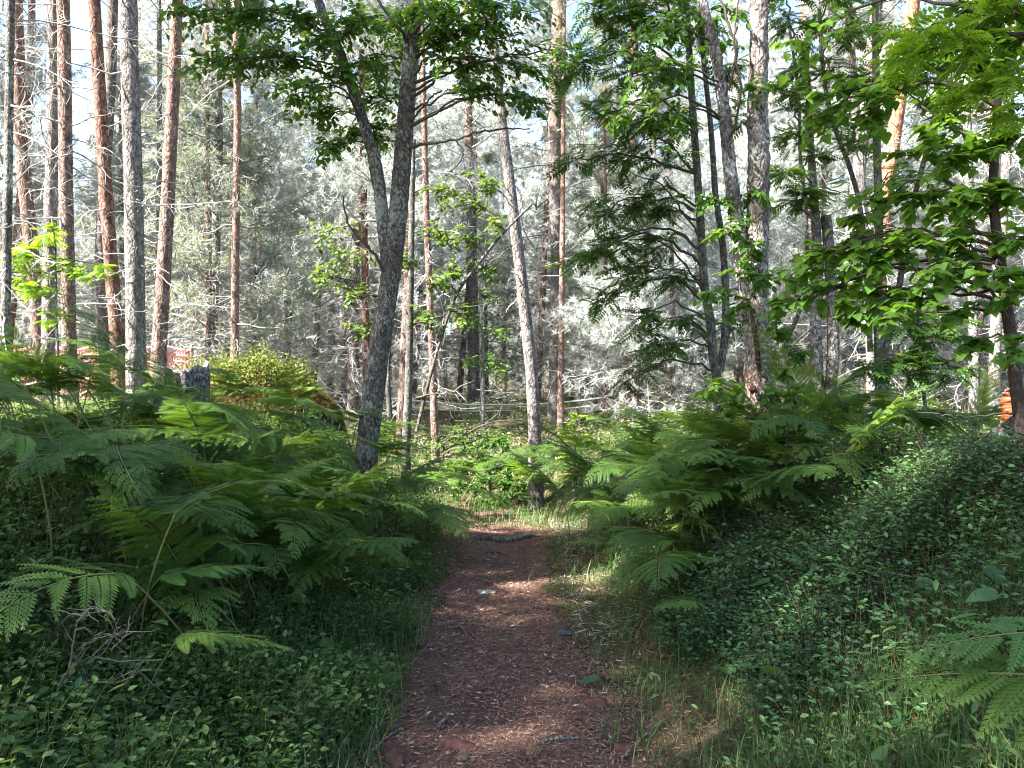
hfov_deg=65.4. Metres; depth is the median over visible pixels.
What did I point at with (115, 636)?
dead branch
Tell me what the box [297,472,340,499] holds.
bracken fern
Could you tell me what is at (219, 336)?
pine tree
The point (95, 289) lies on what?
pine tree
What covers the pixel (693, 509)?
fireweed
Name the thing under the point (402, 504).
bracken fern
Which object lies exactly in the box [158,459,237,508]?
bracken fern
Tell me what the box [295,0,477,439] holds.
pine tree
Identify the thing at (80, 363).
bracken fern
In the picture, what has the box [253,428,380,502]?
bracken fern
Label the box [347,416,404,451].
bracken fern
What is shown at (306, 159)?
pine tree
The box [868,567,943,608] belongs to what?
may lily
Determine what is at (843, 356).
pine tree
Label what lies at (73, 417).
bracken fern
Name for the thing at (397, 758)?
bark piece
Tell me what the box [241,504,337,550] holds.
bracken fern
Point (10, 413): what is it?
bracken fern
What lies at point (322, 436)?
bracken fern
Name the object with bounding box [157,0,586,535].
tree
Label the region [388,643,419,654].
may lily
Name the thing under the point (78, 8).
sky
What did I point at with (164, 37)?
pine tree
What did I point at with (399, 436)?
bracken fern
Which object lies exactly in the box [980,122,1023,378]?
pine tree
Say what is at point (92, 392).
bracken fern
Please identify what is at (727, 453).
fireweed
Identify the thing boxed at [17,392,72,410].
bracken fern
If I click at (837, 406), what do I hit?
bracken fern
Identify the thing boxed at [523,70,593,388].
pine tree
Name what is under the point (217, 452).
bracken fern
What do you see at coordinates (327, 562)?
bracken fern
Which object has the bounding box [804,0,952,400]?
pine tree
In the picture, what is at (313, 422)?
bracken fern
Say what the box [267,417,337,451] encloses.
bracken fern
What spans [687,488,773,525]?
bracken fern
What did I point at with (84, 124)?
pine tree
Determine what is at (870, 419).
bracken fern
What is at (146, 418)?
bracken fern
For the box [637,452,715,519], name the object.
bracken fern
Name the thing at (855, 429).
bracken fern
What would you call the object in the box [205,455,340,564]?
bracken fern
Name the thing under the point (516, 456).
bracken fern
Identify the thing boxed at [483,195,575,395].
pine tree
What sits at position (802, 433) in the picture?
sapling
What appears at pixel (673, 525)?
bracken fern
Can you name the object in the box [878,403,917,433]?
bracken fern
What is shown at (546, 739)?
fallen stick
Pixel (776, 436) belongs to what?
bracken fern
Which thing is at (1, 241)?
pine tree
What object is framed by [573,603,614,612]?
fallen stick
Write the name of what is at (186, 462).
bracken fern
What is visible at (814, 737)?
fallen stick
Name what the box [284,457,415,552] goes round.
bracken fern
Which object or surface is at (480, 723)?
path
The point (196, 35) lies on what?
pine tree
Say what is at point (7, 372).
bracken fern
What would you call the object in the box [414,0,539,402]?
pine tree
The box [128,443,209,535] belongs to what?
bracken fern
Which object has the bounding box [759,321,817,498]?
sapling
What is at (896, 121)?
pine tree
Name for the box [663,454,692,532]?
fireweed
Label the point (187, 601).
bracken fern
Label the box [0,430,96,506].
bracken fern
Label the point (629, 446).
bracken fern
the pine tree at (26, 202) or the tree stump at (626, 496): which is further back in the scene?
the pine tree at (26, 202)
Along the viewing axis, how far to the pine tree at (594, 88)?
20.48 m
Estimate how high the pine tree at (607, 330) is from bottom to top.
8.909 m
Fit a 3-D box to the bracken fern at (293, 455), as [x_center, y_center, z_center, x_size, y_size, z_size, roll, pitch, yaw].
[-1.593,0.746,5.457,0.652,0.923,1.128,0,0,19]
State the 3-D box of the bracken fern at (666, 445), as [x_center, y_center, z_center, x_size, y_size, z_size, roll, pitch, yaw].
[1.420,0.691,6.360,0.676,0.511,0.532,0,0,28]
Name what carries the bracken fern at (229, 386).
on the ground at (574, 586)
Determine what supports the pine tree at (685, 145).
on the ground at (574, 586)
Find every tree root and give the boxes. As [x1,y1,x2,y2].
[467,534,538,542]
[472,551,517,557]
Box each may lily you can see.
[83,708,189,758]
[300,723,339,767]
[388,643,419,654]
[578,675,611,685]
[753,578,793,598]
[768,598,795,616]
[783,624,820,658]
[800,587,843,626]
[805,565,848,586]
[827,576,884,599]
[838,564,895,593]
[854,594,912,636]
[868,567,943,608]
[883,616,958,647]
[923,590,973,624]
[946,613,1016,660]
[961,564,1006,606]
[964,588,1023,616]
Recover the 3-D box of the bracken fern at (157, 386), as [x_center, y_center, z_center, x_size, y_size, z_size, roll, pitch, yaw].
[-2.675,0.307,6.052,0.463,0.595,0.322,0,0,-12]
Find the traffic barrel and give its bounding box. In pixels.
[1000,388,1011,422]
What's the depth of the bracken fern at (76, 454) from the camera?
3.18 m
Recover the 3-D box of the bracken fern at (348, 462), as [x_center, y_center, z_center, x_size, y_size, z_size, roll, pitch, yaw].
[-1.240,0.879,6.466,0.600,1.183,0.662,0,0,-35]
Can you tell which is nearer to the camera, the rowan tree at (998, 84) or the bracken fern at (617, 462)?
the rowan tree at (998, 84)
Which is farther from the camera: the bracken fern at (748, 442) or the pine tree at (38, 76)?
the pine tree at (38, 76)
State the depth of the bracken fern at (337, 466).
6.27 m
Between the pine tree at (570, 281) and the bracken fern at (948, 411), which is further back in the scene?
the pine tree at (570, 281)
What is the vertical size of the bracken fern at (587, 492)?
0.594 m
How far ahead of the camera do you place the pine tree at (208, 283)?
15.95 m
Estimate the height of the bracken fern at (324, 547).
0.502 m
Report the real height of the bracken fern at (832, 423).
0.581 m
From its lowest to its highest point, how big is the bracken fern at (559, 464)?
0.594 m
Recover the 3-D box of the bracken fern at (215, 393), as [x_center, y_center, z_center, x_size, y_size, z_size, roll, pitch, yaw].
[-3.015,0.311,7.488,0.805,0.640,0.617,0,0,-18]
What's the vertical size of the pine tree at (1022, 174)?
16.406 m
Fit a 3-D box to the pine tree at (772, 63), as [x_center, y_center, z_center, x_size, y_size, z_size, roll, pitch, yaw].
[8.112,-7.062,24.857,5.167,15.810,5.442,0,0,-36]
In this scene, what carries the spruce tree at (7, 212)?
on the ground at (574, 586)
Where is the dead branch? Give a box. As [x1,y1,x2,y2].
[13,589,196,723]
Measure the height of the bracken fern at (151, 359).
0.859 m
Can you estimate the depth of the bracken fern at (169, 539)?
3.33 m
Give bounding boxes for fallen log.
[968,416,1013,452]
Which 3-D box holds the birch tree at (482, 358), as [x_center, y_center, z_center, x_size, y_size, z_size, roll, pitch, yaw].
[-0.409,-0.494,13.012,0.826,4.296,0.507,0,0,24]
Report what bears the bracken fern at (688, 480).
on the ground at (574, 586)
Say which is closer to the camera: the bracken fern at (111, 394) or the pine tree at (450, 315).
the bracken fern at (111, 394)
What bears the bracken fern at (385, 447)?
on the ground at (574, 586)
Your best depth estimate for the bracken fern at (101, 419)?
5.53 m
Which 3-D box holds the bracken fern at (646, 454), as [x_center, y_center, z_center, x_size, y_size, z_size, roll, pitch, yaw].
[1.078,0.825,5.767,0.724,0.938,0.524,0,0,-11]
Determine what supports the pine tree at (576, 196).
on the ground at (574, 586)
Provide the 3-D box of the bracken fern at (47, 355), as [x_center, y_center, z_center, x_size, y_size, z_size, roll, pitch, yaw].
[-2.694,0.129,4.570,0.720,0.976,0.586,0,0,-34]
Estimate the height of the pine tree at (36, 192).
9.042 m
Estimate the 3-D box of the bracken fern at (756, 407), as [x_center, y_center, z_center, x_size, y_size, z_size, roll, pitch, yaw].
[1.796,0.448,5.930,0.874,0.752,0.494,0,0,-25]
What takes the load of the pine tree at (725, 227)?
on the ground at (574, 586)
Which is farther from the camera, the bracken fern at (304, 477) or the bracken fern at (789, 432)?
the bracken fern at (789, 432)
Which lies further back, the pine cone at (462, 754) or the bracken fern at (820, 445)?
the bracken fern at (820, 445)
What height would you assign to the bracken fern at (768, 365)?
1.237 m
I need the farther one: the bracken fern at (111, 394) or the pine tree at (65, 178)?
the pine tree at (65, 178)
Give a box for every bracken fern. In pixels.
[0,324,117,433]
[0,338,64,430]
[0,347,117,439]
[0,361,60,433]
[0,370,68,507]
[0,384,155,574]
[0,395,39,507]
[0,418,34,503]
[0,424,53,587]
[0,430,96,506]
[0,447,127,612]
[0,454,138,545]
[0,468,116,554]
[0,557,208,683]
[1,377,73,448]
[2,398,21,431]
[6,384,52,419]
[6,397,24,468]
[6,451,176,610]
[8,440,94,554]
[12,382,89,431]
[14,408,98,435]
[14,558,258,658]
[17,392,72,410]
[31,438,201,543]
[41,346,111,433]
[43,351,130,433]
[45,339,130,386]
[47,384,131,427]
[49,440,171,504]
[56,435,233,579]
[56,502,236,574]
[57,427,146,502]
[61,303,156,426]
[62,413,154,433]
[68,389,129,401]
[71,392,155,438]
[74,500,261,624]
[75,500,202,614]
[76,401,192,452]
[77,434,164,477]
[79,354,133,423]
[79,408,142,416]
[85,496,218,632]
[97,425,195,491]
[99,474,189,548]
[103,389,198,458]
[107,388,164,404]
[109,534,257,637]
[121,563,273,650]
[123,385,183,397]
[124,408,212,429]
[125,383,194,407]
[125,483,280,583]
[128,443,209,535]
[136,347,185,422]
[137,629,293,716]
[139,480,333,645]
[151,564,250,649]
[152,491,225,535]
[153,385,248,480]
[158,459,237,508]
[159,395,266,477]
[160,451,269,584]
[171,417,281,514]
[181,462,282,594]
[181,538,310,639]
[186,386,265,461]
[191,405,266,445]
[191,447,242,461]
[201,367,265,450]
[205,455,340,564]
[206,460,285,550]
[208,455,286,560]
[209,427,293,453]
[210,385,235,400]
[211,487,406,587]
[224,374,247,395]
[231,513,332,581]
[233,465,312,529]
[234,435,302,482]
[235,387,298,415]
[238,429,346,493]
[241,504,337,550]
[245,395,340,465]
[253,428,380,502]
[254,450,327,496]
[256,410,341,454]
[257,456,346,535]
[259,360,324,484]
[259,406,348,472]
[260,471,367,536]
[261,492,366,581]
[262,514,327,586]
[265,452,359,498]
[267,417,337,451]
[268,539,399,593]
[278,459,375,506]
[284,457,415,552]
[285,533,420,621]
[286,535,409,594]
[292,386,326,429]
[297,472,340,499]
[300,431,337,453]
[318,419,391,534]
[322,511,377,537]
[325,471,397,564]
[327,445,430,539]
[332,407,394,457]
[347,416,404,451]
[347,501,430,535]
[360,438,422,483]
[377,479,436,525]
[378,433,414,473]
[378,441,439,458]
[378,450,493,518]
[378,452,407,512]
[379,420,417,445]
[380,421,431,432]
[391,454,419,474]
[401,500,484,538]
[403,474,449,524]
[408,470,457,498]
[426,472,472,503]
[429,464,487,494]
[441,475,473,517]
[450,484,501,515]
[458,456,512,507]
[493,445,570,553]
[497,448,558,516]
[498,445,539,476]
[499,458,543,516]
[513,445,585,523]
[513,492,533,510]
[517,437,573,483]
[525,459,577,482]
[533,423,593,538]
[534,447,571,467]
[536,440,620,538]
[542,434,633,526]
[542,473,636,524]
[550,420,609,531]
[552,462,620,491]
[557,412,621,472]
[558,498,658,562]
[562,440,612,488]
[564,536,628,602]
[570,448,664,517]
[577,447,618,488]
[583,418,640,435]
[583,458,661,526]
[584,525,702,595]
[586,409,627,459]
[588,505,653,551]
[597,526,704,598]
[602,443,700,529]
[606,551,743,593]
[607,456,631,473]
[608,447,650,483]
[610,476,693,532]
[611,498,669,525]
[613,408,665,522]
[614,403,660,440]
[614,423,682,451]
[614,460,729,549]
[618,416,667,440]
[619,440,656,455]
[619,440,698,469]
[622,436,717,527]
[623,455,652,523]
[630,415,675,441]
[633,489,761,555]
[634,421,677,433]
[634,435,773,497]
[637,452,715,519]
[639,442,703,452]
[645,412,678,421]
[647,454,698,523]
[647,479,756,530]
[653,432,695,443]
[653,596,705,655]
[655,468,726,581]
[658,436,766,473]
[659,410,681,425]
[660,416,706,436]
[660,508,735,553]
[662,498,726,558]
[664,477,744,519]
[669,420,713,448]
[672,401,796,488]
[673,459,778,515]
[674,448,745,536]
[675,406,779,487]
[678,404,699,435]
[680,424,714,451]
[680,454,772,566]
[682,408,726,428]
[683,415,815,471]
[684,427,724,436]
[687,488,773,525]
[690,457,769,495]
[696,397,814,463]
[709,373,776,469]
[711,452,788,471]
[724,472,836,534]
[725,431,846,465]
[727,396,821,436]
[735,476,830,526]
[742,461,867,501]
[746,321,874,461]
[749,409,831,454]
[774,401,824,456]
[775,427,816,434]
[778,429,868,491]
[780,422,833,436]
[786,382,862,435]
[791,410,857,457]
[801,357,900,451]
[801,364,854,416]
[801,391,852,441]
[810,396,862,422]
[819,382,940,483]
[819,388,916,438]
[825,422,922,454]
[831,415,914,446]
[835,368,871,427]
[835,388,901,423]
[841,405,891,426]
[852,413,897,435]
[855,408,909,433]
[860,642,1023,750]
[870,392,918,436]
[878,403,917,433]
[883,403,963,444]
[886,412,981,439]
[895,405,964,440]
[896,386,948,429]
[902,616,1023,675]
[911,409,968,435]
[937,413,989,441]
[956,416,1002,433]
[968,355,1003,440]
[969,400,1011,436]
[986,407,1010,420]
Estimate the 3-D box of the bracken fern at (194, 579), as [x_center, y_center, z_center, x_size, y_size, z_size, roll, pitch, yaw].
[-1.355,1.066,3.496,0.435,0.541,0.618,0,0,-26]
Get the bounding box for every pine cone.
[426,684,437,693]
[457,749,468,761]
[461,634,472,640]
[525,746,540,757]
[572,718,586,727]
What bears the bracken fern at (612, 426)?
on the ground at (574, 586)
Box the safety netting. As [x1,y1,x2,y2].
[13,345,193,400]
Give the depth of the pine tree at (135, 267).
9.91 m
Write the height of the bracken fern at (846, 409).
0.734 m
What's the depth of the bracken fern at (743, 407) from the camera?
5.44 m
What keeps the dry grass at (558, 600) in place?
on the ground at (574, 586)
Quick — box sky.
[0,0,1023,373]
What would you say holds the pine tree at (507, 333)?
on the ground at (574, 586)
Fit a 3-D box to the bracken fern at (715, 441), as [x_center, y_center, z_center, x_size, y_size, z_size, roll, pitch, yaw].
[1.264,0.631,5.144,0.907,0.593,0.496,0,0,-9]
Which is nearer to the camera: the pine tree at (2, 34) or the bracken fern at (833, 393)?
the bracken fern at (833, 393)
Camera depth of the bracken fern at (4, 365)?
4.38 m
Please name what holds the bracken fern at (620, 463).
on the ground at (574, 586)
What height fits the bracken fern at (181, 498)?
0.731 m
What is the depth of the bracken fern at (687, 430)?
7.77 m
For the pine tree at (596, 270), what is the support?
on the ground at (574, 586)
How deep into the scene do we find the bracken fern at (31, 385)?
5.44 m
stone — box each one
[477,589,495,594]
[552,625,574,634]
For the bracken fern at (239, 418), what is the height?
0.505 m
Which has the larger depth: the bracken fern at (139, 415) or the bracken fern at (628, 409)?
the bracken fern at (628, 409)
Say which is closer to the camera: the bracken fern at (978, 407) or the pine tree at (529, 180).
the bracken fern at (978, 407)
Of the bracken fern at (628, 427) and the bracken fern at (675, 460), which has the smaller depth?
the bracken fern at (675, 460)
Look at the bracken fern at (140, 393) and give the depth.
6.17 m
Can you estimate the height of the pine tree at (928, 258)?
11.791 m
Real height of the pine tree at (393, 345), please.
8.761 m
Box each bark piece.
[380,740,404,767]
[437,736,474,751]
[584,696,607,708]
[614,741,634,755]
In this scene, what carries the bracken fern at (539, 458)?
on the ground at (574, 586)
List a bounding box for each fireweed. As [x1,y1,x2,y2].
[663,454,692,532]
[680,445,705,518]
[717,417,740,518]
[723,426,740,523]
[725,425,757,519]
[727,420,760,494]
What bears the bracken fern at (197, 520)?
on the ground at (574, 586)
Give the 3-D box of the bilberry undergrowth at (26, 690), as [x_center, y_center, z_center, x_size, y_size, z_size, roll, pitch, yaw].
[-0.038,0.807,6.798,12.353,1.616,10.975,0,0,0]
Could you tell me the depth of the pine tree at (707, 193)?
44.63 m
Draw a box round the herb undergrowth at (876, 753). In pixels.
[0,399,1023,767]
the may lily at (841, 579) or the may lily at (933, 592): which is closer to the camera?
the may lily at (933, 592)
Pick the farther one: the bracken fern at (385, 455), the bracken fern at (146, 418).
the bracken fern at (385, 455)
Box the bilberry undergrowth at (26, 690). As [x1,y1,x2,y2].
[0,392,1010,767]
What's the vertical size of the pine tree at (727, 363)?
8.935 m
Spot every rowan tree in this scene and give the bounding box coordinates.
[535,0,769,425]
[749,0,955,438]
[843,279,985,441]
[857,0,1023,141]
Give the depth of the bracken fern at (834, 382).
7.12 m
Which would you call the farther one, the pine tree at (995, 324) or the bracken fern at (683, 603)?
the pine tree at (995, 324)
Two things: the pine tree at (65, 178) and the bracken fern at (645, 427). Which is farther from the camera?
the pine tree at (65, 178)
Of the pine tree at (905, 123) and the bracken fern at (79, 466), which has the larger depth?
the pine tree at (905, 123)
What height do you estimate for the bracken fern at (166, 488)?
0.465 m
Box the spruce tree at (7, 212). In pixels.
[0,0,170,415]
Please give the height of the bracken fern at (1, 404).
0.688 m
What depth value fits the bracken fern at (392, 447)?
7.08 m
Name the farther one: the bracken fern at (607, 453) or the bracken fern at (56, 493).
the bracken fern at (607, 453)
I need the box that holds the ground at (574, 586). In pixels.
[0,374,1023,767]
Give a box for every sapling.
[0,217,117,408]
[554,412,592,513]
[680,377,753,522]
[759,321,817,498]
[786,379,805,477]
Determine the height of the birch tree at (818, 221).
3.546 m
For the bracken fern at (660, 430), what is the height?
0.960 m
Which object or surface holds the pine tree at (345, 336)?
on the ground at (574, 586)
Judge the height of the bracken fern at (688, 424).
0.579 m
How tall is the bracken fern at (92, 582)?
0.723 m
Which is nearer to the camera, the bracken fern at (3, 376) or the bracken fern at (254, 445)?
the bracken fern at (3, 376)
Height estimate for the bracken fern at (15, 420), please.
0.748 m
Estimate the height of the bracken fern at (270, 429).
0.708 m
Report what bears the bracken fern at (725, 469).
on the ground at (574, 586)
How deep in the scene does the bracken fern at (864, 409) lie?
6.06 m
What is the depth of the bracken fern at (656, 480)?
4.99 m
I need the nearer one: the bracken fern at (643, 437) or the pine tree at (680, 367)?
the bracken fern at (643, 437)
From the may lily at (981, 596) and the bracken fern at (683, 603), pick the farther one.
the bracken fern at (683, 603)
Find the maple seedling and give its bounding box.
[977,436,1003,458]
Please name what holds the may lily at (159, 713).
on the ground at (574, 586)
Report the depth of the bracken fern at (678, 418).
7.32 m
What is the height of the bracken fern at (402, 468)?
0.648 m
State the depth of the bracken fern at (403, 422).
8.37 m
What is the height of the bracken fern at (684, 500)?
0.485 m
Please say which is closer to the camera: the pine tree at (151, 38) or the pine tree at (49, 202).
the pine tree at (49, 202)
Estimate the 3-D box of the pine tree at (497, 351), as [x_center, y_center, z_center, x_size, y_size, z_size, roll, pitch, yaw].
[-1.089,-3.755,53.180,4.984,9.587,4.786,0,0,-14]
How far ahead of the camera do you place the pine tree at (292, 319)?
37.68 m
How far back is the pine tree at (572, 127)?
41.05 m
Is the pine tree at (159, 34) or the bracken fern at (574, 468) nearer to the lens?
the bracken fern at (574, 468)
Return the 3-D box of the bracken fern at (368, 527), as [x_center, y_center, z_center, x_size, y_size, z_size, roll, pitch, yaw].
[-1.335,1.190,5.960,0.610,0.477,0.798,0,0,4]
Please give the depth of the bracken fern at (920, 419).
4.74 m
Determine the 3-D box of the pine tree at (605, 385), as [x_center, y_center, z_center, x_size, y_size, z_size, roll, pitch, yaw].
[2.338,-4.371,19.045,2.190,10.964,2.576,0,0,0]
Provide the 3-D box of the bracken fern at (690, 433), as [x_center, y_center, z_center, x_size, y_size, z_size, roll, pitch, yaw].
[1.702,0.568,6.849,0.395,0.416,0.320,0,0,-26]
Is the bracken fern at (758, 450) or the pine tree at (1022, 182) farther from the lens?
the pine tree at (1022, 182)
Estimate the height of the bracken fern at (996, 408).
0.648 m
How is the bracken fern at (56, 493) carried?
on the ground at (574, 586)
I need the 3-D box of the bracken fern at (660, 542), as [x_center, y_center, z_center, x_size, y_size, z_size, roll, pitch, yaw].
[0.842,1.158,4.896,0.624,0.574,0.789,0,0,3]
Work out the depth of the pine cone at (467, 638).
4.64 m
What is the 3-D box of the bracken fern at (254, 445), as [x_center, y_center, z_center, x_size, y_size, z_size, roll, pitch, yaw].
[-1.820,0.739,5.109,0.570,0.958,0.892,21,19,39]
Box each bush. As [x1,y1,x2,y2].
[411,413,575,486]
[444,431,527,509]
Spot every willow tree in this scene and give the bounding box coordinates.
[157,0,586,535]
[600,0,782,486]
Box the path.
[359,508,650,767]
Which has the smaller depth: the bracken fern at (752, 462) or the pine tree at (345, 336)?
the bracken fern at (752, 462)
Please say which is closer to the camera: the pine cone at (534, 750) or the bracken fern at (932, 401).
the pine cone at (534, 750)
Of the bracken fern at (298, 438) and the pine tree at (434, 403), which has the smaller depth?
the bracken fern at (298, 438)
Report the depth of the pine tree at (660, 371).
46.10 m
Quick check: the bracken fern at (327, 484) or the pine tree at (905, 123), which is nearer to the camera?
the bracken fern at (327, 484)
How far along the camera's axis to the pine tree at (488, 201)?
48.29 m
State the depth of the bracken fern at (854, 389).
6.78 m
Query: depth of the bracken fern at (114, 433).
4.05 m
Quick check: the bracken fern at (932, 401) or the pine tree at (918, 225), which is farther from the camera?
the pine tree at (918, 225)
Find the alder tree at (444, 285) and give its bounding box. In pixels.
[299,138,532,499]
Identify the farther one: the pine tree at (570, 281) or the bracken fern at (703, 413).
the pine tree at (570, 281)
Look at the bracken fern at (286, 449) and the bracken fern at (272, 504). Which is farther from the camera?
the bracken fern at (286, 449)
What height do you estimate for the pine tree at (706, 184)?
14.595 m
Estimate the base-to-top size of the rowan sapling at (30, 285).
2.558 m
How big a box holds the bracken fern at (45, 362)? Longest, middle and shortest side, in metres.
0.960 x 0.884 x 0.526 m
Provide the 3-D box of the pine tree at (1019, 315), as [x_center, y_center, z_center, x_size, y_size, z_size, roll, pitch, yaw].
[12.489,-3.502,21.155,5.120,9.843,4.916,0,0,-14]
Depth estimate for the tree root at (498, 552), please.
6.90 m
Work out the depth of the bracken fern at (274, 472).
4.95 m
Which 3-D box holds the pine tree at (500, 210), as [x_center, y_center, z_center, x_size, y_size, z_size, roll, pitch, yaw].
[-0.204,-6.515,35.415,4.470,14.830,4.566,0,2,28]
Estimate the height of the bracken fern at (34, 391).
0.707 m
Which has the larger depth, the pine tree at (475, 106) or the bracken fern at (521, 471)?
the pine tree at (475, 106)
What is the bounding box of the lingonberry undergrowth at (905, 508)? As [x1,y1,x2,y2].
[638,420,1023,767]
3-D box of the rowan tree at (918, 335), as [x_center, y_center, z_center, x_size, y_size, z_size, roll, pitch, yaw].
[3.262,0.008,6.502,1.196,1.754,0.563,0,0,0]
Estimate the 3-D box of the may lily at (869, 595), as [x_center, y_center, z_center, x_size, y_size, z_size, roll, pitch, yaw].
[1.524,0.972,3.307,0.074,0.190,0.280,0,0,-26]
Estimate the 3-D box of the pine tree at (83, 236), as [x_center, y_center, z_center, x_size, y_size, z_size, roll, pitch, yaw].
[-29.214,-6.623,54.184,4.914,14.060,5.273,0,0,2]
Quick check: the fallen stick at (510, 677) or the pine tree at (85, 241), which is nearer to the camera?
the fallen stick at (510, 677)
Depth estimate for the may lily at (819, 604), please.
3.60 m
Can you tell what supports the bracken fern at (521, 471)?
on the ground at (574, 586)
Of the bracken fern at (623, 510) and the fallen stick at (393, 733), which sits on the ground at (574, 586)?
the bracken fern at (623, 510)
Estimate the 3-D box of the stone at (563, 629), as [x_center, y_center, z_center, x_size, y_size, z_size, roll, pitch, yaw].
[0.305,1.503,4.797,0.160,0.081,0.124,0,0,33]
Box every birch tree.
[462,222,512,472]
[768,72,839,443]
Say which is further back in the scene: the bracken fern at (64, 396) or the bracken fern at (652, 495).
the bracken fern at (64, 396)
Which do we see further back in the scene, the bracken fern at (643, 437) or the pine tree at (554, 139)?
the pine tree at (554, 139)
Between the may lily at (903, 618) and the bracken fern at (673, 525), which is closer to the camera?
the may lily at (903, 618)
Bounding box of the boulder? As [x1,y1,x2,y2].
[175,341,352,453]
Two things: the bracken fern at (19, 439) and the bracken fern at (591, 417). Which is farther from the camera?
the bracken fern at (591, 417)
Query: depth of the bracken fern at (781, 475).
4.50 m
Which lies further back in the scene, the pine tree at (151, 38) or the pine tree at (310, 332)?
the pine tree at (310, 332)
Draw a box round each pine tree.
[0,0,96,399]
[0,0,117,355]
[0,0,121,410]
[0,0,176,413]
[0,5,4,174]
[0,43,205,370]
[0,96,43,240]
[0,130,76,306]
[0,157,82,383]
[0,161,27,303]
[0,163,22,317]
[0,207,29,346]
[14,0,196,404]
[15,0,235,407]
[21,139,183,381]
[30,0,149,406]
[37,0,204,369]
[39,48,116,357]
[73,0,279,368]
[74,0,368,385]
[74,184,96,332]
[76,137,178,364]
[83,1,202,346]
[84,0,291,401]
[97,0,222,353]
[138,0,276,369]
[145,2,376,372]
[147,1,268,364]
[169,226,266,359]
[174,28,289,361]
[179,0,293,361]
[190,0,301,352]
[239,81,324,365]
[240,14,338,365]
[242,216,279,356]
[243,0,376,397]
[246,0,488,418]
[246,164,327,370]
[260,0,375,385]
[261,0,438,400]
[267,149,427,394]
[278,210,337,383]
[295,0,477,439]
[321,211,395,375]
[327,2,420,403]
[335,163,467,394]
[349,66,455,396]
[359,274,426,382]
[367,52,462,386]
[369,67,456,399]
[373,0,493,463]
[413,144,491,384]
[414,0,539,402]
[415,4,513,399]
[415,98,454,377]
[416,55,515,396]
[433,132,487,394]
[439,149,542,397]
[445,78,522,392]
[446,316,467,383]
[465,71,542,396]
[466,62,538,384]
[467,274,517,385]
[472,0,618,421]
[473,0,614,405]
[476,0,543,509]
[479,244,525,390]
[483,104,614,387]
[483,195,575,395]
[489,0,735,415]
[499,150,546,383]
[510,0,592,434]
[511,158,549,378]
[513,164,619,397]
[516,154,548,366]
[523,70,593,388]
[529,94,608,389]
[533,83,667,408]
[536,99,690,402]
[538,44,743,427]
[565,130,600,384]
[567,1,646,424]
[586,170,688,396]
[641,0,723,404]
[643,258,678,385]
[648,287,686,386]
[649,20,744,399]
[649,105,782,403]
[654,99,723,388]
[673,0,803,401]
[677,180,725,382]
[684,1,842,384]
[688,115,825,392]
[692,0,966,397]
[707,148,730,379]
[708,248,733,382]
[733,0,865,408]
[770,0,948,413]
[776,0,945,409]
[777,146,859,386]
[780,5,957,394]
[780,38,956,392]
[788,51,838,381]
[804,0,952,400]
[824,0,946,391]
[861,31,910,384]
[863,110,988,386]
[887,102,1023,399]
[890,111,959,395]
[894,0,1023,405]
[899,0,1023,400]
[920,0,1023,429]
[925,141,1023,392]
[945,11,1023,414]
[953,139,1023,385]
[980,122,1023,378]
[1003,56,1023,376]
[1011,130,1023,345]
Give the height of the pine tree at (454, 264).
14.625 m
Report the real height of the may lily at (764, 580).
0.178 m
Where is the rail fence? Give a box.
[322,391,600,415]
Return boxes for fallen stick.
[370,727,403,752]
[436,716,449,730]
[458,624,467,635]
[499,675,522,681]
[541,735,579,742]
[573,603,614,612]
[619,732,648,763]
[808,730,818,745]
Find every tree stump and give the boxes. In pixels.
[154,360,210,428]
[621,474,646,526]
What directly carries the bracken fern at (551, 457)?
on the ground at (574, 586)
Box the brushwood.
[26,345,1009,435]
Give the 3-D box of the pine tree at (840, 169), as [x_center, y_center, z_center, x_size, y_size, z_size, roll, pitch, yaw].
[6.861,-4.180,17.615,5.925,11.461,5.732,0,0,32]
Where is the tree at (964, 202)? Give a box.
[759,0,1023,452]
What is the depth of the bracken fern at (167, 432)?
4.39 m
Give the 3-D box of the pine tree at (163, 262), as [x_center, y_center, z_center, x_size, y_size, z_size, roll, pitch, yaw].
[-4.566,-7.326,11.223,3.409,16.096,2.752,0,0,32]
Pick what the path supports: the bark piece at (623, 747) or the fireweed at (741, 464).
the bark piece at (623, 747)
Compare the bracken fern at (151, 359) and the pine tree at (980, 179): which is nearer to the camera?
the bracken fern at (151, 359)
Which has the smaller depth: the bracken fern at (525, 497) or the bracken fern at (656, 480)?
the bracken fern at (656, 480)
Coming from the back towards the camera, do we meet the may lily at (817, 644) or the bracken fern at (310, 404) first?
the bracken fern at (310, 404)
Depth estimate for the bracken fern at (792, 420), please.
4.86 m
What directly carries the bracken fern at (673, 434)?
on the ground at (574, 586)
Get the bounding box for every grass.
[0,396,1023,767]
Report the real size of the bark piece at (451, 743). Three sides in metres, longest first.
0.165 x 0.078 x 0.028 m
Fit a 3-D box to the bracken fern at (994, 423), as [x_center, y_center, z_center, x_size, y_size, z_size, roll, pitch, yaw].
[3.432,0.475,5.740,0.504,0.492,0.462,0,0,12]
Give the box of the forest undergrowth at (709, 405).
[11,373,1012,500]
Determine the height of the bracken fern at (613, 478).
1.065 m
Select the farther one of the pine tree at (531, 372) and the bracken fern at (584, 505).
the pine tree at (531, 372)
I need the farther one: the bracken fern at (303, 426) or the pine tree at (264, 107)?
the pine tree at (264, 107)

